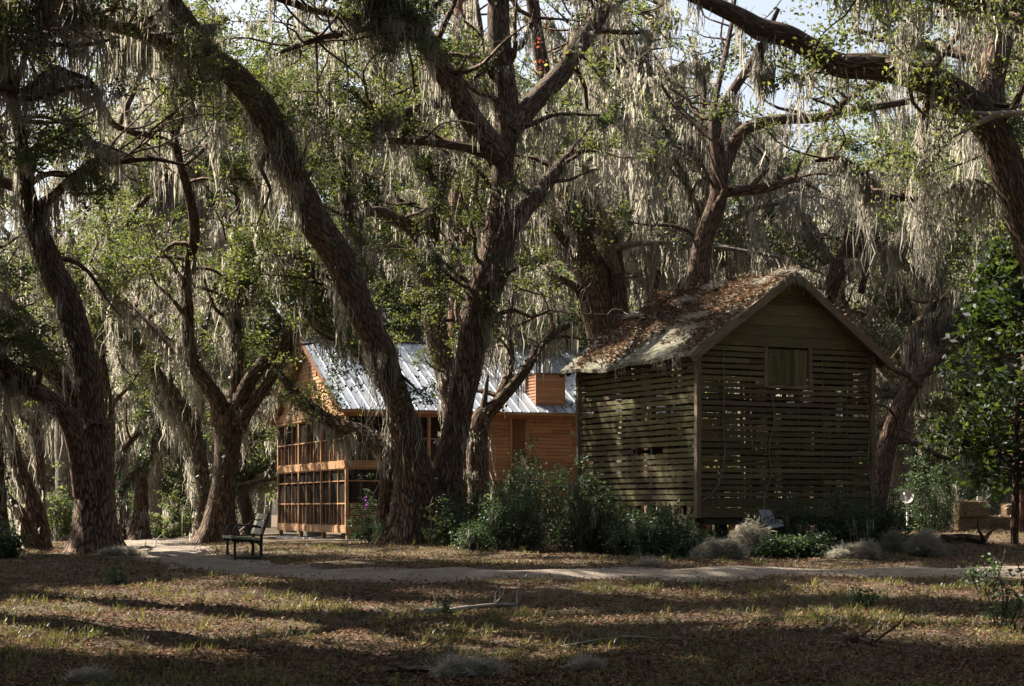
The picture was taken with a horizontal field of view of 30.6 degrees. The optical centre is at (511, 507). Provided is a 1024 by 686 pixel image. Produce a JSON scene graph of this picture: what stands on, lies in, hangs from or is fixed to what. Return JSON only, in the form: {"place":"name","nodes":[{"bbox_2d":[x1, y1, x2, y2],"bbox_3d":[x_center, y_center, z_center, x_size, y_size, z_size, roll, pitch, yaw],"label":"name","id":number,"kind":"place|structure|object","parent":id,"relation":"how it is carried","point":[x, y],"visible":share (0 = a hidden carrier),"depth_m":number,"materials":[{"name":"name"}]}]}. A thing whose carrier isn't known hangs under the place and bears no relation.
{"place":"outdoors","nodes":[
{"label":"outdoors","id":0,"kind":"place"},
{"bbox_2d":[0,515,1023,685],"bbox_3d":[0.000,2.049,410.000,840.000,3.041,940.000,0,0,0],"label":"ground","id":1,"kind":"structure","parent":0,"point":[270,534],"depth_m":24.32,"materials":[{"name":"brown plant"}]},
{"bbox_2d":[0,517,33,558],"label":"shrub","id":2,"kind":"object","parent":1,"relation":"on","point":[12,548],"visible":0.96,"depth_m":35.91,"materials":[{"name":"green plant"}]},
{"bbox_2d":[0,196,62,549],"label":"live oak","id":3,"kind":"object","parent":1,"relation":"on","point":[34,518],"visible":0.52,"depth_m":40.35,"materials":[{"name":"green plant"}]},
{"bbox_2d":[0,256,72,544],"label":"live oak","id":4,"kind":"object","parent":1,"relation":"on","point":[4,496],"visible":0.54,"depth_m":37.12,"materials":[{"name":"green plant"}]},
{"bbox_2d":[45,459,73,540],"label":"shrub","id":5,"kind":"object","parent":1,"relation":"on","point":[56,513],"visible":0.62,"depth_m":61.87,"materials":[{"name":"green plant"}]},
{"bbox_2d":[0,171,125,515],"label":"live oak","id":6,"kind":"object","parent":1,"relation":"on","point":[34,433],"visible":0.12,"depth_m":57.70,"materials":[{"name":"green plant"}]},
{"bbox_2d":[6,366,135,536],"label":"live oak","id":7,"kind":"object","parent":1,"relation":"on","point":[49,481],"visible":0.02,"depth_m":96.53,"materials":[{"name":"grey plant"}]},
{"bbox_2d":[0,0,164,167],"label":"live oak","id":8,"kind":"object","parent":1,"relation":"on","point":[49,74],"visible":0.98,"depth_m":36.74,"materials":[{"name":"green plant"}]},
{"bbox_2d":[57,658,116,685],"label":"moss heap","id":9,"kind":"object","parent":1,"relation":"on","point":[89,674],"visible":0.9,"depth_m":16.97,"materials":[{"name":"grey plant"}]},
{"bbox_2d":[0,282,195,534],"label":"live oak","id":10,"kind":"object","parent":1,"relation":"on","point":[48,462],"visible":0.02,"depth_m":85.80,"materials":[{"name":"grey plant"}]},
{"bbox_2d":[101,560,131,584],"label":"seedling","id":11,"kind":"object","parent":1,"relation":"on","point":[114,578],"visible":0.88,"depth_m":28.80,"materials":[{"name":"green plant"}]},
{"bbox_2d":[91,544,149,556],"bbox_3d":[-7.650,0.881,36.292,1.166,0.447,0.811,0,0,-43],"label":"moss heap","id":12,"kind":"object","parent":1,"relation":"on","point":[117,550],"visible":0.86,"depth_m":36.09,"materials":[{"name":"grey plant"}]},
{"bbox_2d":[0,206,257,541],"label":"live oak","id":13,"kind":"object","parent":1,"relation":"on","point":[165,396],"visible":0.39,"depth_m":51.88,"materials":[{"name":"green plant"}]},
{"bbox_2d":[0,0,263,552],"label":"live oak","id":14,"kind":"object","parent":1,"relation":"on","point":[74,406],"visible":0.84,"depth_m":38.08,"materials":[{"name":"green plant"}]},
{"bbox_2d":[0,0,280,527],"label":"live oak","id":15,"kind":"object","parent":1,"relation":"on","point":[183,207],"visible":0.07,"depth_m":94.76,"materials":[{"name":"green plant"}]},
{"bbox_2d":[18,293,276,525],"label":"live oak","id":16,"kind":"object","parent":1,"relation":"on","point":[136,459],"visible":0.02,"depth_m":122.50,"materials":[{"name":"grey plant"}]},
{"bbox_2d":[1,0,338,535],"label":"live oak","id":17,"kind":"object","parent":1,"relation":"on","point":[110,401],"visible":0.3,"depth_m":49.87,"materials":[{"name":"green plant"}]},
{"bbox_2d":[149,487,191,538],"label":"shrub","id":18,"kind":"object","parent":1,"relation":"on","point":[175,531],"visible":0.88,"depth_m":75.74,"materials":[{"name":"green plant"}]},
{"bbox_2d":[2,169,341,537],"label":"live oak","id":19,"kind":"object","parent":1,"relation":"on","point":[269,407],"visible":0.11,"depth_m":79.60,"materials":[{"name":"grey plant"}]},
{"bbox_2d":[112,308,252,539],"bbox_3d":[-10.869,-2.100,60.803,4.436,8.974,5.387,0,0,30],"label":"live oak","id":20,"kind":"object","parent":1,"relation":"on","point":[138,528],"visible":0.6,"depth_m":59.92,"materials":[{"name":"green plant"}]},
{"bbox_2d":[0,0,367,540],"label":"live oak","id":21,"kind":"object","parent":1,"relation":"on","point":[166,208],"visible":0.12,"depth_m":62.88,"materials":[{"name":"green plant"}]},
{"bbox_2d":[0,0,470,543],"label":"live oak","id":22,"kind":"object","parent":1,"relation":"on","point":[230,416],"visible":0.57,"depth_m":45.22,"materials":[{"name":"green plant"}]},
{"bbox_2d":[0,25,474,479],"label":"live oak","id":23,"kind":"object","parent":1,"relation":"on","point":[209,456],"visible":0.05,"depth_m":98.80,"materials":[{"name":"green plant"}]},
{"bbox_2d":[126,401,359,535],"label":"live oak","id":24,"kind":"object","parent":1,"relation":"on","point":[176,481],"visible":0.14,"depth_m":118.58,"materials":[{"name":"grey plant"}]},
{"bbox_2d":[222,512,269,559],"bbox_3d":[-5.109,0.553,35.928,0.758,0.929,1.500,0,0,-15],"label":"park bench","id":25,"kind":"object","parent":1,"relation":"on","point":[260,529],"visible":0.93,"depth_m":35.37,"materials":[{"name":"grey wood"}]},
{"bbox_2d":[133,321,359,534],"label":"live oak","id":26,"kind":"object","parent":1,"relation":"on","point":[245,513],"visible":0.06,"depth_m":124.69,"materials":[{"name":"green plant"}]},
{"bbox_2d":[61,82,563,536],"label":"live oak","id":27,"kind":"object","parent":1,"relation":"on","point":[277,332],"visible":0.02,"depth_m":102.09,"materials":[{"name":"green plant"}]},
{"bbox_2d":[0,0,708,545],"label":"live oak","id":28,"kind":"object","parent":1,"relation":"on","point":[412,480],"visible":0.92,"depth_m":42.78,"materials":[{"name":"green plant"}]},
{"bbox_2d":[343,467,376,538],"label":"flowering shrub","id":29,"kind":"object","parent":1,"relation":"on","point":[360,514],"visible":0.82,"depth_m":72.96,"materials":[{"name":"green plant"}]},
{"bbox_2d":[346,508,375,543],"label":"shrub","id":30,"kind":"object","parent":1,"relation":"on","point":[367,536],"visible":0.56,"depth_m":45.90,"materials":[{"name":"green plant"}]},
{"bbox_2d":[198,0,546,511],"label":"live oak","id":31,"kind":"object","parent":1,"relation":"on","point":[435,334],"visible":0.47,"depth_m":55.23,"materials":[{"name":"green plant"}]},
{"bbox_2d":[360,515,395,541],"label":"shrub","id":32,"kind":"object","parent":1,"relation":"on","point":[382,523],"visible":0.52,"depth_m":42.84,"materials":[{"name":"green plant"}]},
{"bbox_2d":[250,0,569,340],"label":"live oak","id":33,"kind":"object","parent":1,"relation":"on","point":[415,328],"visible":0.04,"depth_m":95.88,"materials":[{"name":"green plant"}]},
{"bbox_2d":[378,637,487,674],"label":"fallen branch","id":34,"kind":"object","parent":1,"relation":"on","point":[392,669],"visible":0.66,"depth_m":17.73,"materials":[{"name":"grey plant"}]},
{"bbox_2d":[255,6,630,342],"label":"live oak","id":35,"kind":"object","parent":1,"relation":"on","point":[384,170],"visible":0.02,"depth_m":97.77,"materials":[{"name":"green plant"}]},
{"bbox_2d":[420,494,470,545],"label":"shrub","id":36,"kind":"object","parent":1,"relation":"on","point":[448,526],"visible":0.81,"depth_m":41.70,"materials":[{"name":"green plant"}]},
{"bbox_2d":[439,0,477,400],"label":"pine tree","id":37,"kind":"object","parent":1,"relation":"on","point":[459,4],"visible":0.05,"depth_m":62.10,"materials":[{"name":"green plant"}]},
{"bbox_2d":[419,648,514,681],"bbox_3d":[-0.403,1.501,17.366,0.976,0.465,0.804,0,0,36],"label":"moss heap","id":38,"kind":"object","parent":1,"relation":"on","point":[458,666],"visible":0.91,"depth_m":17.23,"materials":[{"name":"grey plant"}]},
{"bbox_2d":[442,482,496,545],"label":"shrub","id":39,"kind":"object","parent":1,"relation":"on","point":[473,507],"visible":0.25,"depth_m":42.90,"materials":[{"name":"green plant"}]},
{"bbox_2d":[448,514,494,549],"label":"shrub","id":40,"kind":"object","parent":1,"relation":"on","point":[462,543],"visible":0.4,"depth_m":39.47,"materials":[{"name":"green plant"}]},
{"bbox_2d":[422,574,521,613],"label":"fallen branch","id":41,"kind":"object","parent":1,"relation":"on","point":[469,607],"visible":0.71,"depth_m":24.36,"materials":[{"name":"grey wood"}]},
{"bbox_2d":[458,474,556,551],"bbox_3d":[-0.075,0.295,38.986,2.138,2.070,1.357,0,0,0],"label":"shrub","id":42,"kind":"object","parent":1,"relation":"on","point":[502,534],"visible":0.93,"depth_m":38.85,"materials":[{"name":"green plant"}]},
{"bbox_2d":[397,240,622,538],"bbox_3d":[-0.296,-2.619,48.360,5.843,10.149,3.578,0,0,26],"label":"live oak","id":43,"kind":"object","parent":1,"relation":"on","point":[478,457],"visible":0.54,"depth_m":47.94,"materials":[{"name":"brown plant"}]},
{"bbox_2d":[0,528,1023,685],"bbox_3d":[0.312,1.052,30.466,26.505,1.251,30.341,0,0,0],"label":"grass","id":44,"kind":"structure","parent":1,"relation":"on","point":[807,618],"depth_m":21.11,"materials":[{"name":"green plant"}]},
{"bbox_2d":[478,429,555,540],"bbox_3d":[0.072,-0.395,40.953,1.647,2.713,1.667,0,0,-33],"label":"shrub","id":45,"kind":"object","parent":1,"relation":"on","point":[527,472],"visible":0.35,"depth_m":40.96,"materials":[{"name":"green plant"}]},
{"bbox_2d":[128,443,936,532],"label":"trunks","id":46,"kind":"object","parent":1,"relation":"on","point":[268,507],"visible":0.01,"depth_m":193.44,"materials":[{"name":"brown plant"}]},
{"bbox_2d":[496,437,577,544],"bbox_3d":[0.704,-0.360,43.879,2.615,2.689,1.733,0,0,0],"label":"shrub","id":47,"kind":"object","parent":1,"relation":"on","point":[564,472],"visible":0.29,"depth_m":43.68,"materials":[{"name":"green plant"}]},
{"bbox_2d":[265,338,857,539],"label":"house","id":48,"kind":"structure","parent":1,"relation":"on","point":[309,498],"depth_m":80.49,"materials":[{"name":"brown wood"}]},
{"bbox_2d":[493,261,643,362],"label":"live oak","id":49,"kind":"object","parent":1,"relation":"on","point":[528,339],"visible":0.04,"depth_m":85.56,"materials":[{"name":"grey plant"}]},
{"bbox_2d":[440,0,702,532],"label":"live oak","id":50,"kind":"object","parent":1,"relation":"on","point":[598,291],"visible":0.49,"depth_m":57.38,"materials":[{"name":"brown plant"}]},
{"bbox_2d":[534,455,625,554],"bbox_3d":[1.415,0.067,38.170,1.933,2.327,1.598,0,0,0],"label":"shrub","id":51,"kind":"object","parent":1,"relation":"on","point":[593,511],"visible":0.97,"depth_m":38.08,"materials":[{"name":"green plant"}]},
{"bbox_2d":[408,0,754,535],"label":"live oak","id":52,"kind":"object","parent":1,"relation":"on","point":[524,60],"visible":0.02,"depth_m":97.76,"materials":[{"name":"green plant"}]},
{"bbox_2d":[558,652,608,671],"bbox_3d":[0.675,1.484,17.527,0.511,0.354,0.471,0,0,0],"label":"moss heap","id":53,"kind":"object","parent":1,"relation":"on","point":[582,664],"visible":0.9,"depth_m":17.47,"materials":[{"name":"grey plant"}]},
{"bbox_2d":[587,500,643,552],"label":"shrub","id":54,"kind":"object","parent":1,"relation":"on","point":[620,507],"visible":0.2,"depth_m":38.55,"materials":[{"name":"green plant"}]},
{"bbox_2d":[548,626,692,648],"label":"fallen branch","id":55,"kind":"object","parent":1,"relation":"on","point":[582,642],"visible":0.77,"depth_m":20.36,"materials":[{"name":"brown wood"}]},
{"bbox_2d":[598,498,665,556],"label":"shrub","id":56,"kind":"object","parent":1,"relation":"on","point":[616,542],"visible":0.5,"depth_m":37.21,"materials":[{"name":"green plant"}]},
{"bbox_2d":[410,0,879,537],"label":"live oak","id":57,"kind":"object","parent":1,"relation":"on","point":[642,262],"visible":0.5,"depth_m":57.38,"materials":[{"name":"green plant"}]},
{"bbox_2d":[616,498,699,557],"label":"shrub","id":58,"kind":"object","parent":1,"relation":"on","point":[649,539],"visible":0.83,"depth_m":36.40,"materials":[{"name":"green plant"}]},
{"bbox_2d":[608,101,737,512],"bbox_3d":[4.683,-7.064,64.473,5.049,16.627,4.968,0,0,-17],"label":"oak sapling","id":59,"kind":"object","parent":1,"relation":"on","point":[662,277],"visible":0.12,"depth_m":63.73,"materials":[{"name":"green plant"}]},
{"bbox_2d":[663,524,722,558],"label":"shrub","id":60,"kind":"object","parent":1,"relation":"on","point":[681,549],"visible":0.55,"depth_m":35.93,"materials":[{"name":"green plant"}]},
{"bbox_2d":[420,0,977,531],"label":"live oak","id":61,"kind":"object","parent":1,"relation":"on","point":[680,70],"visible":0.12,"depth_m":60.24,"materials":[{"name":"green plant"}]},
{"bbox_2d":[446,105,967,533],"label":"live oak","id":62,"kind":"object","parent":1,"relation":"on","point":[820,228],"visible":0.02,"depth_m":82.60,"materials":[{"name":"green plant"}]},
{"bbox_2d":[687,535,753,559],"bbox_3d":[3.948,0.797,35.421,1.265,0.691,0.982,0,0,-9],"label":"moss heap","id":63,"kind":"object","parent":1,"relation":"on","point":[727,547],"visible":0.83,"depth_m":35.15,"materials":[{"name":"grey plant"}]},
{"bbox_2d":[557,270,895,542],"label":"barn","id":64,"kind":"structure","parent":1,"relation":"on","point":[780,338],"depth_m":38.45,"materials":[{"name":"brown wood"}]},
{"bbox_2d":[552,357,591,505],"bbox_3d":[1.368,-1.437,41.228,0.978,3.790,0.570,0,0,0],"label":"vine","id":65,"kind":"object","parent":64,"relation":"attached to","point":[571,404],"visible":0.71,"depth_m":41.25,"materials":[{"name":"green plant"}]},
{"bbox_2d":[701,347,732,506],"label":"vine","id":66,"kind":"object","parent":64,"relation":"attached to","point":[724,442],"visible":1,"depth_m":37.38,"materials":[{"name":"brown plant"}]},
{"bbox_2d":[614,263,825,379],"bbox_3d":[3.462,-3.819,39.590,3.511,2.337,6.010,0,0,-31],"label":"roof moss","id":67,"kind":"object","parent":64,"relation":"on","point":[698,316],"visible":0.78,"depth_m":38.11,"materials":[{"name":"plant"}]},
{"bbox_2d":[566,259,883,368],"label":"roof leaf litter","id":68,"kind":"object","parent":64,"relation":"on","point":[749,292],"visible":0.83,"depth_m":39.97,"materials":[{"name":"brown plant"}]},
{"bbox_2d":[855,351,882,507],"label":"vine","id":69,"kind":"object","parent":64,"relation":"attached to","point":[870,451],"visible":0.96,"depth_m":38.94,"materials":[{"name":"brown plant"}]},
{"bbox_2d":[730,512,777,557],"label":"shrub","id":70,"kind":"object","parent":1,"relation":"on","point":[747,535],"visible":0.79,"depth_m":35.88,"materials":[{"name":"grey plant"}]},
{"bbox_2d":[565,40,962,308],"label":"live oak","id":71,"kind":"object","parent":1,"relation":"on","point":[884,126],"visible":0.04,"depth_m":100.59,"materials":[{"name":"green plant"}]},
{"bbox_2d":[603,0,931,534],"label":"live oak","id":72,"kind":"object","parent":1,"relation":"on","point":[721,157],"visible":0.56,"depth_m":53.36,"materials":[{"name":"brown plant"}]},
{"bbox_2d":[740,95,874,210],"bbox_3d":[6.960,-8.412,44.052,2.737,2.784,2.312,0,0,37],"label":"foliage","id":73,"kind":"object","parent":72,"relation":"attached to","point":[828,174],"visible":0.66,"depth_m":44.02,"materials":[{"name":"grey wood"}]},
{"bbox_2d":[555,207,1013,528],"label":"live oak","id":74,"kind":"object","parent":1,"relation":"on","point":[928,457],"visible":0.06,"depth_m":75.51,"materials":[{"name":"green plant"}]},
{"bbox_2d":[751,532,820,557],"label":"shrub","id":75,"kind":"object","parent":1,"relation":"on","point":[778,547],"visible":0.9,"depth_m":35.55,"materials":[{"name":"green plant"}]},
{"bbox_2d":[557,2,1023,529],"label":"live oak","id":76,"kind":"object","parent":1,"relation":"on","point":[891,387],"visible":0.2,"depth_m":60.31,"materials":[{"name":"green plant"}]},
{"bbox_2d":[565,0,1023,287],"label":"foliage","id":77,"kind":"object","parent":1,"relation":"on","point":[1000,23],"visible":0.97,"depth_m":32.82,"materials":[{"name":"green plant"}]},
{"bbox_2d":[893,119,956,293],"bbox_3d":[7.312,-5.258,32.802,1.047,3.248,0.945,0,0,29],"label":"moss curtain","id":78,"kind":"object","parent":77,"relation":"hanging from","point":[924,244],"visible":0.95,"depth_m":32.85,"materials":[{"name":"grey plant"}]},
{"bbox_2d":[920,65,1023,150],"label":"dead limb","id":79,"kind":"object","parent":77,"relation":"attached to","point":[986,116],"visible":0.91,"depth_m":32.58,"materials":[{"name":"brown wood"}]},
{"bbox_2d":[756,492,850,544],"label":"shrub","id":80,"kind":"object","parent":1,"relation":"on","point":[801,522],"visible":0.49,"depth_m":36.73,"materials":[{"name":"green plant"}]},
{"bbox_2d":[788,530,838,559],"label":"shrub","id":81,"kind":"object","parent":1,"relation":"on","point":[816,550],"visible":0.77,"depth_m":35.50,"materials":[{"name":"green plant"}]},
{"bbox_2d":[763,160,919,529],"bbox_3d":[10.742,-5.428,60.812,4.882,12.935,4.462,0,0,29],"label":"live oak","id":82,"kind":"object","parent":1,"relation":"on","point":[833,286],"visible":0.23,"depth_m":60.06,"materials":[{"name":"brown plant"}]},
{"bbox_2d":[807,483,880,551],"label":"shrub","id":83,"kind":"object","parent":1,"relation":"on","point":[851,535],"visible":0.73,"depth_m":36.78,"materials":[{"name":"green plant"}]},
{"bbox_2d":[823,537,884,558],"bbox_3d":[6.385,0.783,34.926,1.267,0.604,0.842,0,0,0],"label":"moss heap","id":84,"kind":"object","parent":1,"relation":"on","point":[863,549],"visible":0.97,"depth_m":34.75,"materials":[{"name":"grey plant"}]},
{"bbox_2d":[694,51,1022,308],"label":"live oak","id":85,"kind":"object","parent":1,"relation":"on","point":[847,147],"visible":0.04,"depth_m":101.87,"materials":[{"name":"green plant"}]},
{"bbox_2d":[843,580,885,608],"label":"seedling","id":86,"kind":"object","parent":1,"relation":"on","point":[863,600],"visible":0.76,"depth_m":24.09,"materials":[{"name":"green plant"}]},
{"bbox_2d":[729,3,1023,515],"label":"live oak","id":87,"kind":"object","parent":1,"relation":"on","point":[880,289],"visible":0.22,"depth_m":60.39,"materials":[{"name":"green plant"}]},
{"bbox_2d":[844,606,910,648],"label":"fallen branch","id":88,"kind":"object","parent":1,"relation":"on","point":[860,638],"visible":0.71,"depth_m":19.74,"materials":[{"name":"brown wood"}]},
{"bbox_2d":[756,125,1004,528],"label":"live oak","id":89,"kind":"object","parent":1,"relation":"on","point":[809,207],"visible":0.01,"depth_m":98.33,"materials":[{"name":"green plant"}]},
{"bbox_2d":[862,486,919,549],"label":"shrub","id":90,"kind":"object","parent":1,"relation":"on","point":[881,517],"visible":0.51,"depth_m":37.33,"materials":[{"name":"green plant"}]},
{"bbox_2d":[779,275,1015,523],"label":"live oak","id":91,"kind":"object","parent":1,"relation":"on","point":[940,392],"visible":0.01,"depth_m":79.40,"materials":[{"name":"green plant"}]},
{"bbox_2d":[876,526,951,556],"bbox_3d":[7.827,0.691,36.600,1.626,0.768,1.307,0,0,0],"label":"moss heap","id":92,"kind":"object","parent":1,"relation":"on","point":[925,542],"visible":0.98,"depth_m":36.38,"materials":[{"name":"grey plant"}]},
{"bbox_2d":[818,124,1022,529],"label":"live oak","id":93,"kind":"object","parent":1,"relation":"on","point":[929,328],"visible":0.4,"depth_m":54.44,"materials":[{"name":"green plant"}]},
{"bbox_2d":[889,472,953,529],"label":"shrub","id":94,"kind":"object","parent":1,"relation":"on","point":[903,519],"visible":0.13,"depth_m":55.90,"materials":[{"name":"green plant"}]},
{"bbox_2d":[893,444,970,532],"bbox_3d":[9.943,-0.412,44.371,1.732,2.347,1.784,0,0,33],"label":"shrub","id":95,"kind":"object","parent":1,"relation":"on","point":[922,512],"visible":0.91,"depth_m":44.34,"materials":[{"name":"green plant"}]},
{"bbox_2d":[908,233,1023,544],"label":"magnolia","id":96,"kind":"object","parent":1,"relation":"on","point":[1003,270],"visible":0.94,"depth_m":39.35,"materials":[{"name":"green plant"}]},
{"bbox_2d":[940,517,999,543],"bbox_3d":[9.541,0.481,38.864,1.272,0.592,0.512,0,0,10],"label":"fallen log","id":97,"kind":"object","parent":1,"relation":"on","point":[980,538],"visible":0.91,"depth_m":38.85,"materials":[{"name":"brown wood"}]},
{"bbox_2d":[934,478,1008,529],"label":"shrub","id":98,"kind":"object","parent":1,"relation":"on","point":[969,497],"visible":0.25,"depth_m":53.86,"materials":[{"name":"green plant"}]},
{"bbox_2d":[951,516,991,530],"bbox_3d":[12.071,0.452,49.050,1.020,0.563,0.657,0,0,0],"label":"hay bale","id":99,"kind":"object","parent":1,"relation":"on","point":[963,523],"visible":0.74,"depth_m":48.81,"materials":[{"name":"plant"}]},
{"bbox_2d":[952,499,989,517],"bbox_3d":[12.034,0.039,48.998,0.958,0.582,0.656,0,0,-3],"label":"hay bale","id":100,"kind":"object","parent":99,"relation":"on","point":[971,508],"visible":0.88,"depth_m":48.76,"materials":[{"name":"plant"}]},
{"bbox_2d":[957,548,1005,592],"bbox_3d":[6.539,0.891,26.089,0.681,0.674,0.539,0,0,0],"label":"sapling","id":101,"kind":"object","parent":1,"relation":"on","point":[973,571],"visible":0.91,"depth_m":26.03,"materials":[{"name":"green plant"}]},
{"bbox_2d":[988,514,1010,529],"bbox_3d":[12.835,0.424,49.498,0.979,0.559,0.650,0,0,5],"label":"hay bale","id":102,"kind":"object","parent":1,"relation":"on","point":[1002,522],"visible":0.59,"depth_m":49.26,"materials":[{"name":"plant"}]},
{"bbox_2d":[978,558,1023,628],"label":"sapling","id":103,"kind":"object","parent":1,"relation":"on","point":[1004,612],"visible":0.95,"depth_m":21.45,"materials":[{"name":"green plant"}]},
{"bbox_2d":[1019,321,1023,532],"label":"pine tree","id":104,"kind":"object","parent":1,"relation":"on","point":[1021,518],"visible":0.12,"depth_m":43.05,"materials":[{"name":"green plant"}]},
{"bbox_2d":[0,0,1023,514],"label":"sky","id":105,"kind":"structure","parent":0,"point":[764,7],"materials":[{"name":"white"}]},
{"bbox_2d":[108,537,1023,583],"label":"path","id":106,"kind":"structure","parent":0,"point":[177,550],"depth_m":30.54,"materials":[{"name":"beige sand"}]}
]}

